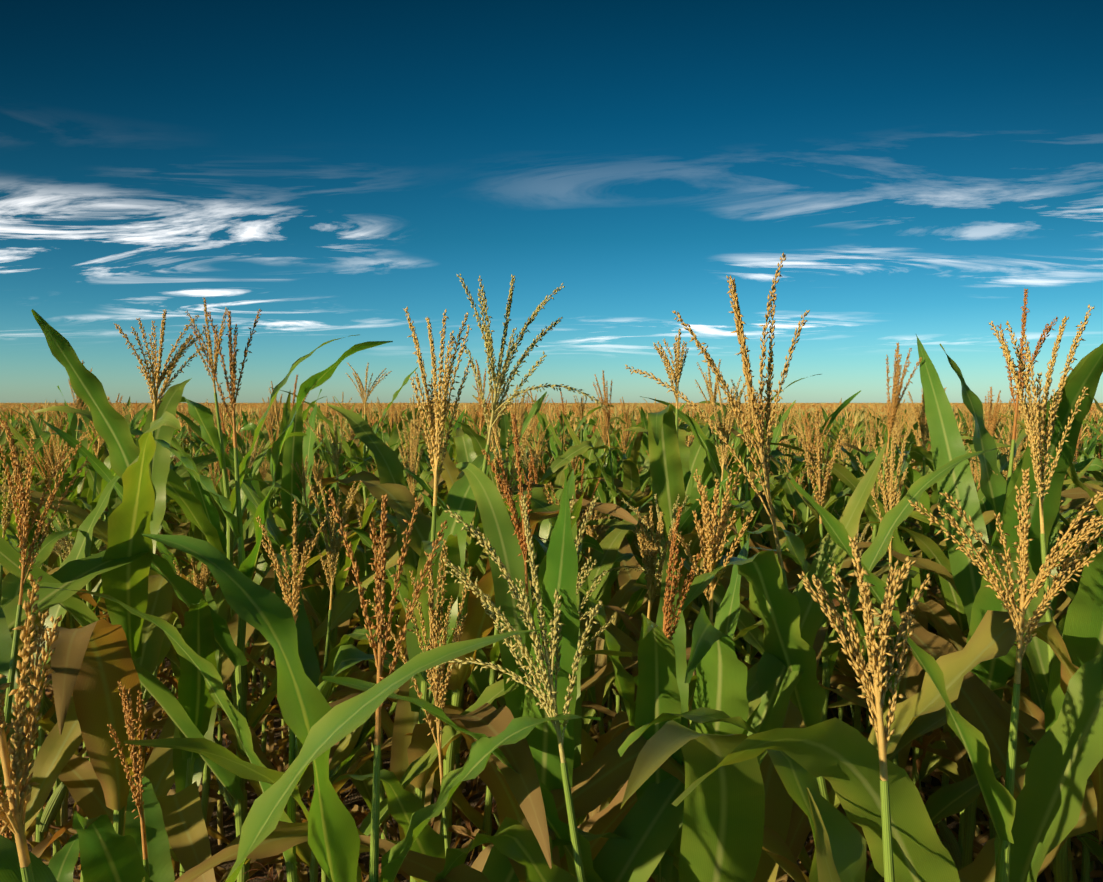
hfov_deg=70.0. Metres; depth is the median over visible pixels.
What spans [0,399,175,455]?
corn patch
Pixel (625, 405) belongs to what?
corn patch
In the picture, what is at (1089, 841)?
corn plant
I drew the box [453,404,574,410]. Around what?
corn patch
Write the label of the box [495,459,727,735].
corn plant
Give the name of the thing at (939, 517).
corn plant
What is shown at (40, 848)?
corn plant
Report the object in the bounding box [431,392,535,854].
corn plant
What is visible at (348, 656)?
corn plant
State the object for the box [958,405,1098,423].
corn patch
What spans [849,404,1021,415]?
corn patch
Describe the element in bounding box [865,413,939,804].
corn plant
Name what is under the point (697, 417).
corn patch
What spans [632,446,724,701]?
corn plant
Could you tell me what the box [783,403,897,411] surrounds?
corn patch
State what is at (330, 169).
sky
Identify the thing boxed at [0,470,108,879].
corn plant
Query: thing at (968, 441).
corn plant
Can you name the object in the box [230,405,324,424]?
corn patch
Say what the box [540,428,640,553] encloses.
corn plant
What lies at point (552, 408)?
corn patch
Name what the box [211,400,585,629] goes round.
corn patch
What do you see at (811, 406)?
corn patch
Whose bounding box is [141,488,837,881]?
corn plant
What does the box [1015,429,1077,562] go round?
corn plant
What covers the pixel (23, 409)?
corn patch
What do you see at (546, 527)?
corn plant
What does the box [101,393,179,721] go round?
corn plant
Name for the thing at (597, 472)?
corn plant
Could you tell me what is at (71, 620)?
corn plant
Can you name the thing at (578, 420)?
corn patch
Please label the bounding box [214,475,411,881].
corn plant
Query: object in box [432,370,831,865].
corn plant
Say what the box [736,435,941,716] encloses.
corn plant
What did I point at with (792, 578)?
corn plant
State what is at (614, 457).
corn plant
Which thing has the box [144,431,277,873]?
corn plant
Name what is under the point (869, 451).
corn plant
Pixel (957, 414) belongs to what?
corn patch
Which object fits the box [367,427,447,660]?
corn plant
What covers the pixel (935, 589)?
corn plant
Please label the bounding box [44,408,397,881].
corn plant
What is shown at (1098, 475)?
corn plant
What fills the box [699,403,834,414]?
corn patch
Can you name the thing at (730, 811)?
corn plant
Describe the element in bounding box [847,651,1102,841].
corn plant
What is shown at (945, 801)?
corn plant
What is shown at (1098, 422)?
corn patch
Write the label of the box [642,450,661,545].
corn plant
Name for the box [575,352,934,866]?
corn plant
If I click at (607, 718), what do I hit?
corn plant
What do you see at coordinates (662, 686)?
corn plant
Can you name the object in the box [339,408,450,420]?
corn patch
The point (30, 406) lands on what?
corn patch
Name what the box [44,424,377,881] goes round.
corn plant
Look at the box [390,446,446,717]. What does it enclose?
corn plant
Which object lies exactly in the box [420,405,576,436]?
corn patch
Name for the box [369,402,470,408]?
corn patch
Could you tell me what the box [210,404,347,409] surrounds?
corn patch
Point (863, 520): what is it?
corn plant
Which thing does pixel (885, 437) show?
corn plant
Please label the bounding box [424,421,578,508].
corn plant
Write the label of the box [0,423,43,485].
corn plant
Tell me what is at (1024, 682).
corn plant
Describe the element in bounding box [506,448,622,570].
corn plant
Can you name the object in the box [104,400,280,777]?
corn plant
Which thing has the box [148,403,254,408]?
corn patch
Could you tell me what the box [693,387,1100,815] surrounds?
corn plant
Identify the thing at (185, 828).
corn plant
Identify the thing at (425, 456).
corn plant
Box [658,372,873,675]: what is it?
corn plant
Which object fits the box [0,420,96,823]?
corn plant
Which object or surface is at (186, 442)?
corn patch
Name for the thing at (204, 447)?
corn plant
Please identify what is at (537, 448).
corn plant
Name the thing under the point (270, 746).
corn plant
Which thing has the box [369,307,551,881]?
corn plant
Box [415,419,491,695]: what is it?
corn plant
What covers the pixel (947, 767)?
corn plant
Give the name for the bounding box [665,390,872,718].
corn plant
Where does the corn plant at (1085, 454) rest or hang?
on the soil
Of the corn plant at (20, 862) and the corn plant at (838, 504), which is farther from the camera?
the corn plant at (838, 504)
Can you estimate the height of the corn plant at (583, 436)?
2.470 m
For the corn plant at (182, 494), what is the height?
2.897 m
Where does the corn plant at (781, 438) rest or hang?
on the soil
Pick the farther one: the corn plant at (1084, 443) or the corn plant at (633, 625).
the corn plant at (1084, 443)
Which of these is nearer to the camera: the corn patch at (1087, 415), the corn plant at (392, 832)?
the corn plant at (392, 832)
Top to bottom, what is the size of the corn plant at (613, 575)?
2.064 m
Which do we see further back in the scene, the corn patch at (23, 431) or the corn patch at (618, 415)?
the corn patch at (618, 415)
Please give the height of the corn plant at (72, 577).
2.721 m
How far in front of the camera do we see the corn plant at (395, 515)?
5.16 m
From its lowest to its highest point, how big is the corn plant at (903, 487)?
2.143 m
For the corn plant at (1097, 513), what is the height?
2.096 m
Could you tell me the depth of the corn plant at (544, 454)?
6.76 m
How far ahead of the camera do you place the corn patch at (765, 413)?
23.12 m
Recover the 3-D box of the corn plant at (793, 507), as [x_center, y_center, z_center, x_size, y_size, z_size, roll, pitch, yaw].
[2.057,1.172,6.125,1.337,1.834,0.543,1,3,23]
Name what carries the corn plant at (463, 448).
on the soil
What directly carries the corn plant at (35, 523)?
on the soil
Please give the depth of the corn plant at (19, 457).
5.94 m
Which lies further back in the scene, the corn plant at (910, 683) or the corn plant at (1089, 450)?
the corn plant at (1089, 450)
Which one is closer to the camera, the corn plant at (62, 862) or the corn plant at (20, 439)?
the corn plant at (62, 862)
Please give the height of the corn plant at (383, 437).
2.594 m
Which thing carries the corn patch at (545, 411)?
on the soil
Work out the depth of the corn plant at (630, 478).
3.90 m
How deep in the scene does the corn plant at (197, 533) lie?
3.35 m
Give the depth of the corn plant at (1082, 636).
1.32 m
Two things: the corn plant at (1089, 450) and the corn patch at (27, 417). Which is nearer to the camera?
the corn plant at (1089, 450)
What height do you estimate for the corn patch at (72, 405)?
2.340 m
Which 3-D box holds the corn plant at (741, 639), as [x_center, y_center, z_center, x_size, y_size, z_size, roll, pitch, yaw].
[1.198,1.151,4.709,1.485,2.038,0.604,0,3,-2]
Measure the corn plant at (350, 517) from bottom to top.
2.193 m
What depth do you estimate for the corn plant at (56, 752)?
2.08 m
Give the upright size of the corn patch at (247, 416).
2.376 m
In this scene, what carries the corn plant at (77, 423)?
on the soil
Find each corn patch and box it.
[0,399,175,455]
[0,402,266,610]
[0,403,67,415]
[0,403,70,434]
[0,408,49,417]
[1,405,43,412]
[2,402,52,410]
[3,402,68,412]
[4,404,148,428]
[6,402,255,417]
[6,405,148,415]
[16,405,238,452]
[34,403,181,410]
[118,401,348,508]
[120,404,291,418]
[142,406,226,429]
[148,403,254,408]
[176,406,261,419]
[179,402,395,443]
[182,408,282,428]
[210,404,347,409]
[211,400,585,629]
[212,403,410,417]
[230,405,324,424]
[261,405,369,417]
[279,403,424,423]
[280,403,421,413]
[318,404,584,536]
[333,402,460,409]
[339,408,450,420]
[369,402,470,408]
[386,401,574,419]
[407,404,579,444]
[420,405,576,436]
[447,403,575,414]
[447,407,574,423]
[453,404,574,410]
[560,399,938,635]
[565,398,841,550]
[571,402,792,448]
[571,405,735,433]
[572,401,747,422]
[572,406,685,422]
[574,403,711,415]
[575,407,703,429]
[578,403,680,411]
[580,403,665,410]
[585,404,701,412]
[684,408,794,419]
[695,407,819,422]
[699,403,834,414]
[711,403,886,417]
[711,406,878,430]
[744,403,972,508]
[763,403,869,407]
[763,403,965,419]
[765,399,1090,557]
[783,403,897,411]
[787,406,901,420]
[809,406,962,424]
[817,403,954,411]
[844,409,1102,632]
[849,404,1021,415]
[851,405,1012,427]
[901,405,1102,451]
[907,406,1014,421]
[914,402,1101,418]
[951,404,1094,411]
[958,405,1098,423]
[961,400,1102,550]
[991,408,1102,424]
[1084,411,1102,432]
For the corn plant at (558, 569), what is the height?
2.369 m
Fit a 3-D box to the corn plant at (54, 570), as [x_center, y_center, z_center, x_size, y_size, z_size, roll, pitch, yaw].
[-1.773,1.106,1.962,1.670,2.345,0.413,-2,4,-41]
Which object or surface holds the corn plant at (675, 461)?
on the soil
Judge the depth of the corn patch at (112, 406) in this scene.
54.18 m
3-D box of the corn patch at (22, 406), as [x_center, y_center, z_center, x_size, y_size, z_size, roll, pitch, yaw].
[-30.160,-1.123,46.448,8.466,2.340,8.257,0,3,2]
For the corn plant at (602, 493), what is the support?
on the soil
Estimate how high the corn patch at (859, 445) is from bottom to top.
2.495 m
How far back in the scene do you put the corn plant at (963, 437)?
6.62 m
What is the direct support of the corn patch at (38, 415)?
on the soil
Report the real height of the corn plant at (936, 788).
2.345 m
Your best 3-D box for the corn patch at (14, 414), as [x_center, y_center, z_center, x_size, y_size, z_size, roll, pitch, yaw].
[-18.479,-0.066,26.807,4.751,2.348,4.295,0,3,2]
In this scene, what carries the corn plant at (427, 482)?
on the soil
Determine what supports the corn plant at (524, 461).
on the soil
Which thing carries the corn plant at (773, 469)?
on the soil
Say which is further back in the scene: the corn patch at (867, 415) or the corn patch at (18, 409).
the corn patch at (18, 409)
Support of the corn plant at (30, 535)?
on the soil
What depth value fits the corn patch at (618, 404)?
59.35 m
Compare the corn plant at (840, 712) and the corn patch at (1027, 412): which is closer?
the corn plant at (840, 712)
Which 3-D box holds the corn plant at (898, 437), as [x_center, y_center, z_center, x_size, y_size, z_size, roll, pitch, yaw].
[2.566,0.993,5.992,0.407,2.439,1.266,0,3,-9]
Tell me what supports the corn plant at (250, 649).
on the soil
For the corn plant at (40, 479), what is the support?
on the soil
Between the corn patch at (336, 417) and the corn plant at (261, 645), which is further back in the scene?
the corn patch at (336, 417)
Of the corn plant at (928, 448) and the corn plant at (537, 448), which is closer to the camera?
the corn plant at (537, 448)
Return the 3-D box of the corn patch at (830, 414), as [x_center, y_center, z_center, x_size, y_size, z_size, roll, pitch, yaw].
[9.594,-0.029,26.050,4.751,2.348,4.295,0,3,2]
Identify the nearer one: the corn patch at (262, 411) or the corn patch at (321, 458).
the corn patch at (321, 458)
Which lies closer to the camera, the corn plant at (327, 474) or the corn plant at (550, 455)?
the corn plant at (550, 455)
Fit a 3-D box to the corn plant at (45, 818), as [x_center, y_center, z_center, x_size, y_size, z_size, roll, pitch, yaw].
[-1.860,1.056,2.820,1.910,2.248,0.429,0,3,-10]
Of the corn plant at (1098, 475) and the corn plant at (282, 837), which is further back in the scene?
the corn plant at (1098, 475)
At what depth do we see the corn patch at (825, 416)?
11.37 m
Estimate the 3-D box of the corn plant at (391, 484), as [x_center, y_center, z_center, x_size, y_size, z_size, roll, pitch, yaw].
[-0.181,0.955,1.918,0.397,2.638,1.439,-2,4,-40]
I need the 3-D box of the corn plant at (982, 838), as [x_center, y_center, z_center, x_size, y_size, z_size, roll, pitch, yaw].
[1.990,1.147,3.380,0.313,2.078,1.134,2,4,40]
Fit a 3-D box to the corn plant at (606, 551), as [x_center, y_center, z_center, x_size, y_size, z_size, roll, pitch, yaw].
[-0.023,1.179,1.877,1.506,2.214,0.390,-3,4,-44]
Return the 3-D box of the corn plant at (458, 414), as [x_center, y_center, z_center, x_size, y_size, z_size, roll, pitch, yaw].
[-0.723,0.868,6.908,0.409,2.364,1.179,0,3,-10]
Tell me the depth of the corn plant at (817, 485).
4.81 m
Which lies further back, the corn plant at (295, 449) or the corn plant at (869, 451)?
the corn plant at (869, 451)
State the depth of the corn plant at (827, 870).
0.73 m
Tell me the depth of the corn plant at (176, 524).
6.17 m
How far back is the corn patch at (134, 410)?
31.45 m
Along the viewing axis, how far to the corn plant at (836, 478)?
5.12 m
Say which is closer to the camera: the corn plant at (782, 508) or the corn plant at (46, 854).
the corn plant at (46, 854)
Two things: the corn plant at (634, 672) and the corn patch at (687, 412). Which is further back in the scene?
the corn patch at (687, 412)
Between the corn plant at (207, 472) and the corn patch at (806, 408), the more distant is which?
the corn patch at (806, 408)
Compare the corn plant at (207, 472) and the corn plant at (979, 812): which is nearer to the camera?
the corn plant at (979, 812)
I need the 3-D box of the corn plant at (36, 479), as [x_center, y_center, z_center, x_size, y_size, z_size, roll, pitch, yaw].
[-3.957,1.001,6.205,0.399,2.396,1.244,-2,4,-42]
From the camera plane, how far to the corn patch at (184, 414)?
21.76 m
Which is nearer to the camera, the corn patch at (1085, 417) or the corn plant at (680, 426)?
the corn plant at (680, 426)
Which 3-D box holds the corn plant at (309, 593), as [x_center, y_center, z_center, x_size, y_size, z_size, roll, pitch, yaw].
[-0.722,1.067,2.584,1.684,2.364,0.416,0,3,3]
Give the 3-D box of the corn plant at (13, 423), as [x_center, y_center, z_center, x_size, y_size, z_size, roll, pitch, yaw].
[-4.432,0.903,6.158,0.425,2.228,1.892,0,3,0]
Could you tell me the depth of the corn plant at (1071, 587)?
2.55 m
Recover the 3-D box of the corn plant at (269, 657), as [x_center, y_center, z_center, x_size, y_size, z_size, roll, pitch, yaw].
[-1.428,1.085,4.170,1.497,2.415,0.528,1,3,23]
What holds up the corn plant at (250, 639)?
on the soil
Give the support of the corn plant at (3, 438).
on the soil
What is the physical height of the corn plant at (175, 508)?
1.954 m
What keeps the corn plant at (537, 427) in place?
on the soil
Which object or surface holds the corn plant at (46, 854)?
on the soil
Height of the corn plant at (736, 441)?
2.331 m
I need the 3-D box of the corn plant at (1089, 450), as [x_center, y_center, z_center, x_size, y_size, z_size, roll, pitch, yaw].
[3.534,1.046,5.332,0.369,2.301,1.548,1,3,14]
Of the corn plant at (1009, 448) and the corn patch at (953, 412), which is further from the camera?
the corn patch at (953, 412)
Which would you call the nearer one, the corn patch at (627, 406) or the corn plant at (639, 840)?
the corn plant at (639, 840)
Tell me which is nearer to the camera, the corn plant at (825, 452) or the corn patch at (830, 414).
the corn plant at (825, 452)
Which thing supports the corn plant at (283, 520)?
on the soil
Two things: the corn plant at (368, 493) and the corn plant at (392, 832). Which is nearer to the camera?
the corn plant at (392, 832)
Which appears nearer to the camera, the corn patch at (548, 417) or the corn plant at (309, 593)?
the corn plant at (309, 593)
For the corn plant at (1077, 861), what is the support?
on the soil
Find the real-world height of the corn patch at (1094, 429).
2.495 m
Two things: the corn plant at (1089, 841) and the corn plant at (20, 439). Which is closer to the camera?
the corn plant at (1089, 841)
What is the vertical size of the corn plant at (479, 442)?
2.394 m
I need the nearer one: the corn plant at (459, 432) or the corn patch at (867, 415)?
the corn plant at (459, 432)
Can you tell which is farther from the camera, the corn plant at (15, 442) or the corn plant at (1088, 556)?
the corn plant at (15, 442)
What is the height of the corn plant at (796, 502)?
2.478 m
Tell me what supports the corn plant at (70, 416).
on the soil
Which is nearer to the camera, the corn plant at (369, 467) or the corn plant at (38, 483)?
the corn plant at (38, 483)
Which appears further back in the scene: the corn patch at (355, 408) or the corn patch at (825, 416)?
the corn patch at (355, 408)
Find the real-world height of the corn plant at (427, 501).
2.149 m
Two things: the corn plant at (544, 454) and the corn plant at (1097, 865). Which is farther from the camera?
the corn plant at (544, 454)
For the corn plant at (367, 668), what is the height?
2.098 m
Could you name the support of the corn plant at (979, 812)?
on the soil
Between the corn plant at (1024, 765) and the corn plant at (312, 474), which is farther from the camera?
the corn plant at (312, 474)
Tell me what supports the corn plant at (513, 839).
on the soil
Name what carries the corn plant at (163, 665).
on the soil
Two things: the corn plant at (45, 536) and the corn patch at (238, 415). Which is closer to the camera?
the corn plant at (45, 536)
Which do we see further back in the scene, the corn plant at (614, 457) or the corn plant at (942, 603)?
the corn plant at (614, 457)
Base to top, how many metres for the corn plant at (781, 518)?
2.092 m
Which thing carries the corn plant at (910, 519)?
on the soil
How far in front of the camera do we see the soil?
4.49 m
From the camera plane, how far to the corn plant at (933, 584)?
4.19 m
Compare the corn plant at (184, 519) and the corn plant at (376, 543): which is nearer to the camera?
the corn plant at (184, 519)
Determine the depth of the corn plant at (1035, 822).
0.87 m
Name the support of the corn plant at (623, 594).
on the soil
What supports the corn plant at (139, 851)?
on the soil
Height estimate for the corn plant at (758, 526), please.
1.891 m
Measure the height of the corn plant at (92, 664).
2.535 m
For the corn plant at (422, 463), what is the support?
on the soil
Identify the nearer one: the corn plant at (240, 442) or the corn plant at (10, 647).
the corn plant at (10, 647)
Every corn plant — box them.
[0,298,487,881]
[0,309,581,881]
[0,360,91,856]
[0,396,352,881]
[0,413,109,751]
[0,416,19,479]
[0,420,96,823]
[0,422,311,860]
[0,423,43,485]
[0,424,66,695]
[0,425,38,516]
[0,468,173,830]
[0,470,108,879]
[0,573,546,881]
[0,765,78,881]
[2,404,177,879]
[2,516,52,844]
[5,430,29,453]
[6,429,49,669]
[12,409,170,735]
[12,447,108,621]
[20,739,73,881]
[21,430,91,849]
[21,519,72,841]
[24,499,631,881]
[27,413,107,861]
[29,418,45,487]
[31,309,313,868]
[31,511,230,857]
[34,472,52,688]
[35,476,110,703]
[38,552,193,684]
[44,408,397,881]
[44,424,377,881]
[45,386,161,840]
[58,542,227,881]
[72,681,174,881]
[98,397,182,752]
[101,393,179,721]
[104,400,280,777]
[104,455,190,767]
[124,539,637,881]
[136,427,204,534]
[141,410,322,739]
[141,455,423,878]
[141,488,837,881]
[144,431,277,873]
[145,470,218,765]
[145,556,269,715]
[148,418,349,820]
[154,499,185,716]
[155,424,186,711]
[156,554,168,679]
[157,416,265,677]
[165,362,468,879]
[165,456,307,770]
[166,462,328,690]
[170,461,221,878]
[176,410,587,881]
[182,389,389,766]
[187,422,264,465]
[206,374,321,881]
[211,463,261,692]
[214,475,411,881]
[215,430,252,635]
[222,441,256,747]
[225,421,321,707]
[247,381,391,789]
[247,441,287,726]
[257,392,445,737]
[263,437,388,701]
[268,412,752,881]
[275,441,324,707]
[275,464,420,768]
[282,456,470,840]
[299,417,471,833]
[301,493,616,876]
[302,385,546,847]
[308,274,637,880]
[311,396,428,722]
[311,400,431,666]
[312,403,354,629]
[315,463,496,846]
[317,394,469,881]
[318,415,415,642]
[320,423,578,707]
[322,502,764,881]
[323,427,374,559]
[328,423,380,642]
[328,474,649,821]
[332,539,472,881]
[338,421,376,750]
[348,451,492,700]
[351,500,399,709]
[359,535,931,881]
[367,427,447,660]
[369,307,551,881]
[370,424,749,847]
[371,397,465,683]
[376,386,650,815]
[379,449,652,837]
[388,359,506,829]
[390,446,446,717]
[397,409,469,687]
[409,445,431,515]
[411,494,601,881]
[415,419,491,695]
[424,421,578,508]
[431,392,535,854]
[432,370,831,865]
[440,404,481,786]
[449,409,477,433]
[456,413,588,858]
[460,387,646,796]
[460,430,650,805]
[464,459,615,718]
[471,252,1102,881]
[472,500,643,764]
[479,397,545,452]
[485,390,553,481]
[488,506,928,824]
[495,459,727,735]
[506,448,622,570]
[530,395,647,697]
[539,439,548,471]
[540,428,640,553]
[561,412,614,736]
[565,447,648,734]
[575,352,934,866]
[579,406,1044,881]
[582,328,736,881]
[586,420,650,712]
[586,427,631,720]
[589,485,647,734]
[591,493,895,727]
[594,342,1101,881]
[595,371,1063,860]
[603,397,648,498]
[606,398,688,707]
[616,403,692,673]
[620,443,886,881]
[631,416,645,560]
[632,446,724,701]
[633,404,936,659]
[642,448,778,658]
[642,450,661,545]
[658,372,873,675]
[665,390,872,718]
[672,467,1102,881]
[685,433,717,610]
[687,476,920,847]
[687,596,702,722]
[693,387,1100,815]
[704,401,759,656]
[714,466,852,725]
[715,420,832,655]
[717,495,732,551]
[720,407,872,681]
[727,471,829,692]
[732,477,906,565]
[735,408,831,634]
[736,386,1102,859]
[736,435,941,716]
[738,440,753,556]
[738,468,985,879]
[741,472,835,717]
[748,408,850,878]
[749,421,927,881]
[758,468,816,530]
[768,400,1098,839]
[778,788,840,881]
[780,435,831,487]
[780,448,793,592]
[787,455,1096,881]
[795,411,895,725]
[798,454,836,687]
[803,448,933,743]
[807,412,1102,863]
[814,426,914,695]
[814,435,860,700]
[815,465,1073,838]
[830,304,1102,881]
[832,508,888,873]
[843,426,1095,836]
[844,441,915,528]
[846,404,1001,787]
[847,448,932,724]
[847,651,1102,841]
[860,407,966,728]
[861,483,941,784]
[862,413,972,469]
[864,449,933,633]
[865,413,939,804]
[870,438,940,674]
[890,411,931,493]
[905,410,1095,759]
[906,438,1081,852]
[907,443,1097,861]
[907,452,1077,881]
[911,408,1022,587]
[911,443,965,741]
[915,288,1102,868]
[918,415,1024,630]
[931,457,1102,826]
[935,459,1102,881]
[938,441,1096,549]
[972,741,1034,860]
[982,666,1102,881]
[1004,669,1028,700]
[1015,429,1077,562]
[1020,762,1027,768]
[1034,476,1080,743]
[1052,478,1102,881]
[1057,529,1095,855]
[1059,544,1089,559]
[1062,436,1102,490]
[1063,484,1102,537]
[1064,427,1101,550]
[1066,398,1102,506]
[1072,462,1102,864]
[1073,548,1102,881]
[1074,444,1102,547]
[1076,448,1099,471]
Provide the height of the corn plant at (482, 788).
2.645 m
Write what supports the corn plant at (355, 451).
on the soil
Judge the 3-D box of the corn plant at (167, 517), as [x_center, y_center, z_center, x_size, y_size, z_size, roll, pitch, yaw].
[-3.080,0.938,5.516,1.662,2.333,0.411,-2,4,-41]
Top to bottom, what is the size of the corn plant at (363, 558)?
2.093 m
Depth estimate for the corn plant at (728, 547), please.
5.35 m
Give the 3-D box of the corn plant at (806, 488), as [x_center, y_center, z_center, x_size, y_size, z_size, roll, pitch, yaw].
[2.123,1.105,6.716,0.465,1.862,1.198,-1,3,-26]
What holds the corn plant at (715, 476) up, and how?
on the soil
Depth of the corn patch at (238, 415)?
27.12 m
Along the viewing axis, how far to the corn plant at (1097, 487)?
3.71 m
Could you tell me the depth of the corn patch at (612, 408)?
37.34 m
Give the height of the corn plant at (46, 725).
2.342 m
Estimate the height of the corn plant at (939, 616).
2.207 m
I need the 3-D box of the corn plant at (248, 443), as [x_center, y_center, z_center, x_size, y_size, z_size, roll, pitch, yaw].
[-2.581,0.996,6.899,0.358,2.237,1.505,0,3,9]
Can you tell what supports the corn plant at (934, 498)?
on the soil
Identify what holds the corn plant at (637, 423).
on the soil
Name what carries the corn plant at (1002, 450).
on the soil
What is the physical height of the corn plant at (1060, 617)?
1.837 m
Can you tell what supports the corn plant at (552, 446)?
on the soil
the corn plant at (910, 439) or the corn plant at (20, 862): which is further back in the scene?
the corn plant at (910, 439)
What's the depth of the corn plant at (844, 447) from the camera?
5.87 m
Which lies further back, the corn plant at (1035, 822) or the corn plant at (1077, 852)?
the corn plant at (1077, 852)
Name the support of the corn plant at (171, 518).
on the soil
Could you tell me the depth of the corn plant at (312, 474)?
6.29 m
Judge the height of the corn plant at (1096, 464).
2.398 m
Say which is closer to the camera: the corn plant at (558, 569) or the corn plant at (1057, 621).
the corn plant at (558, 569)
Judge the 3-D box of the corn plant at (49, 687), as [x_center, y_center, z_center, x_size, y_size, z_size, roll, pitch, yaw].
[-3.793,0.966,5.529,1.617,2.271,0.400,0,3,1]
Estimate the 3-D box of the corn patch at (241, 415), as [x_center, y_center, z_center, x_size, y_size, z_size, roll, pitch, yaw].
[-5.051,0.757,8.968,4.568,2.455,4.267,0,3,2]
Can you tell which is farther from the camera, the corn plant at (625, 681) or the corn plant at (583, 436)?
the corn plant at (583, 436)
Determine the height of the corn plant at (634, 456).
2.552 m
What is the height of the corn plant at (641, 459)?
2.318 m
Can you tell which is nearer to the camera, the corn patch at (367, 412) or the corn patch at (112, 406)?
the corn patch at (367, 412)
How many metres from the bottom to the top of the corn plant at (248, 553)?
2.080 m
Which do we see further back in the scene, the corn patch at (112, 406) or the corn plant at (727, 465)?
the corn patch at (112, 406)
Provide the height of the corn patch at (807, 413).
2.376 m
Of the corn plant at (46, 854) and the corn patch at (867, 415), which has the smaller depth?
the corn plant at (46, 854)
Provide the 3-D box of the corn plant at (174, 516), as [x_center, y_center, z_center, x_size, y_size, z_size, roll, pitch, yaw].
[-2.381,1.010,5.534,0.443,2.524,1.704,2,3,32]
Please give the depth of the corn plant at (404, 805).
1.17 m
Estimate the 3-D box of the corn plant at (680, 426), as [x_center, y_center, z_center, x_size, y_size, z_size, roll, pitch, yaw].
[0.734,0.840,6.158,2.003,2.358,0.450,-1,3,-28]
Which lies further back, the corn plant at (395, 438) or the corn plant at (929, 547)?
the corn plant at (395, 438)
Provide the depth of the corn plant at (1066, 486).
4.06 m
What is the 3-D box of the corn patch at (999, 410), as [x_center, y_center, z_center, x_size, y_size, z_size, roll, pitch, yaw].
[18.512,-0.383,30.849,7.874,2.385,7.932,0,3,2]
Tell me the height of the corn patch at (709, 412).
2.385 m
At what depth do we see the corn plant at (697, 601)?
4.17 m
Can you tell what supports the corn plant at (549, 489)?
on the soil
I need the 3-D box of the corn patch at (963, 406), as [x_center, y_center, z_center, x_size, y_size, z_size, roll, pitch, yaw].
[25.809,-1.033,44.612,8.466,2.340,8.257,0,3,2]
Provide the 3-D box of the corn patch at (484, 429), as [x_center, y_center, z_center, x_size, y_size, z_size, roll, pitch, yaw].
[-1.370,0.598,12.323,4.568,2.443,4.267,0,3,2]
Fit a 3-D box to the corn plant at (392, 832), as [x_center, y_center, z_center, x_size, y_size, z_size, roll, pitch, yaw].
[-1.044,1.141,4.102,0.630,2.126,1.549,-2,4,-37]
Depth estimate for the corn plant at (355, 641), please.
6.19 m
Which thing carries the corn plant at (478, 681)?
on the soil
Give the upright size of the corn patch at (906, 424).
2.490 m
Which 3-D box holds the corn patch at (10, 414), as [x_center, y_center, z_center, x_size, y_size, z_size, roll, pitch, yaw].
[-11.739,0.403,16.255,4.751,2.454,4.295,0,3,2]
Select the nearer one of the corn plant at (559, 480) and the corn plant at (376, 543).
the corn plant at (559, 480)
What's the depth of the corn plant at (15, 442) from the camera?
6.37 m
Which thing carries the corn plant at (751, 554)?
on the soil
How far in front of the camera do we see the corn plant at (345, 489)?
4.65 m
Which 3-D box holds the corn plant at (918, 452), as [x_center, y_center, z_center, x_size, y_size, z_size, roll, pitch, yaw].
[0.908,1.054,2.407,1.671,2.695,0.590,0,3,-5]
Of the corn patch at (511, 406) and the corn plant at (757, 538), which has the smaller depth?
the corn plant at (757, 538)
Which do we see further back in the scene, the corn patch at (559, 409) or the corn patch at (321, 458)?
the corn patch at (559, 409)
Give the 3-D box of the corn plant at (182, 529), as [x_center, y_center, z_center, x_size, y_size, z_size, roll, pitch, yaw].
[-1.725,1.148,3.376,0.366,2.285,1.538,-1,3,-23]
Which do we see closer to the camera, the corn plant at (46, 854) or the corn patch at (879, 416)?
the corn plant at (46, 854)
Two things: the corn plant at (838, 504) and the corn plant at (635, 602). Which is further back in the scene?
the corn plant at (838, 504)
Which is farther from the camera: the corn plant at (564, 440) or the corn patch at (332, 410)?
the corn patch at (332, 410)
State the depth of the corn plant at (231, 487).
5.36 m
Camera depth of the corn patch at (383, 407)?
45.44 m
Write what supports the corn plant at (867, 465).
on the soil
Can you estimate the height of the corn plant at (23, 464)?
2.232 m
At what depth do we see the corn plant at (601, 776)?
1.15 m
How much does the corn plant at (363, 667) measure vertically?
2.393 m
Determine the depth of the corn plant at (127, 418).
4.75 m
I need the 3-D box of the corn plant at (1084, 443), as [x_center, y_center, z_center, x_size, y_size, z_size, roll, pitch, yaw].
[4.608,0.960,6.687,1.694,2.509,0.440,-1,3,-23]
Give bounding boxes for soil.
[23,506,1102,881]
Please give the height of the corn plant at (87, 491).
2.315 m
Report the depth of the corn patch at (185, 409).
39.18 m
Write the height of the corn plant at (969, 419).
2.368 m
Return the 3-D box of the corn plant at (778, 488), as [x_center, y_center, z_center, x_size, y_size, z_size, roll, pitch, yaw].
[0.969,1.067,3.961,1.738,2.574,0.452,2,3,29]
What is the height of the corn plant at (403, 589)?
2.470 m
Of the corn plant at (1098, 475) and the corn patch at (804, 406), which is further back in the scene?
the corn patch at (804, 406)
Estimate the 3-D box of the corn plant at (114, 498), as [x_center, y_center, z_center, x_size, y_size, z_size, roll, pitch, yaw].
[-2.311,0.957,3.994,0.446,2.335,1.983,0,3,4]
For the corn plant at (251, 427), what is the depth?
4.67 m
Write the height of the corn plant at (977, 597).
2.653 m
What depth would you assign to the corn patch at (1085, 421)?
12.66 m
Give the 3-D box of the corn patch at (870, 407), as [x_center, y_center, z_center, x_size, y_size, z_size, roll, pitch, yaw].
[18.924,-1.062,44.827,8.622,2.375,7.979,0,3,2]
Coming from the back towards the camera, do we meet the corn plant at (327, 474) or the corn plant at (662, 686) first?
the corn plant at (327, 474)
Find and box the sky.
[0,0,1102,402]

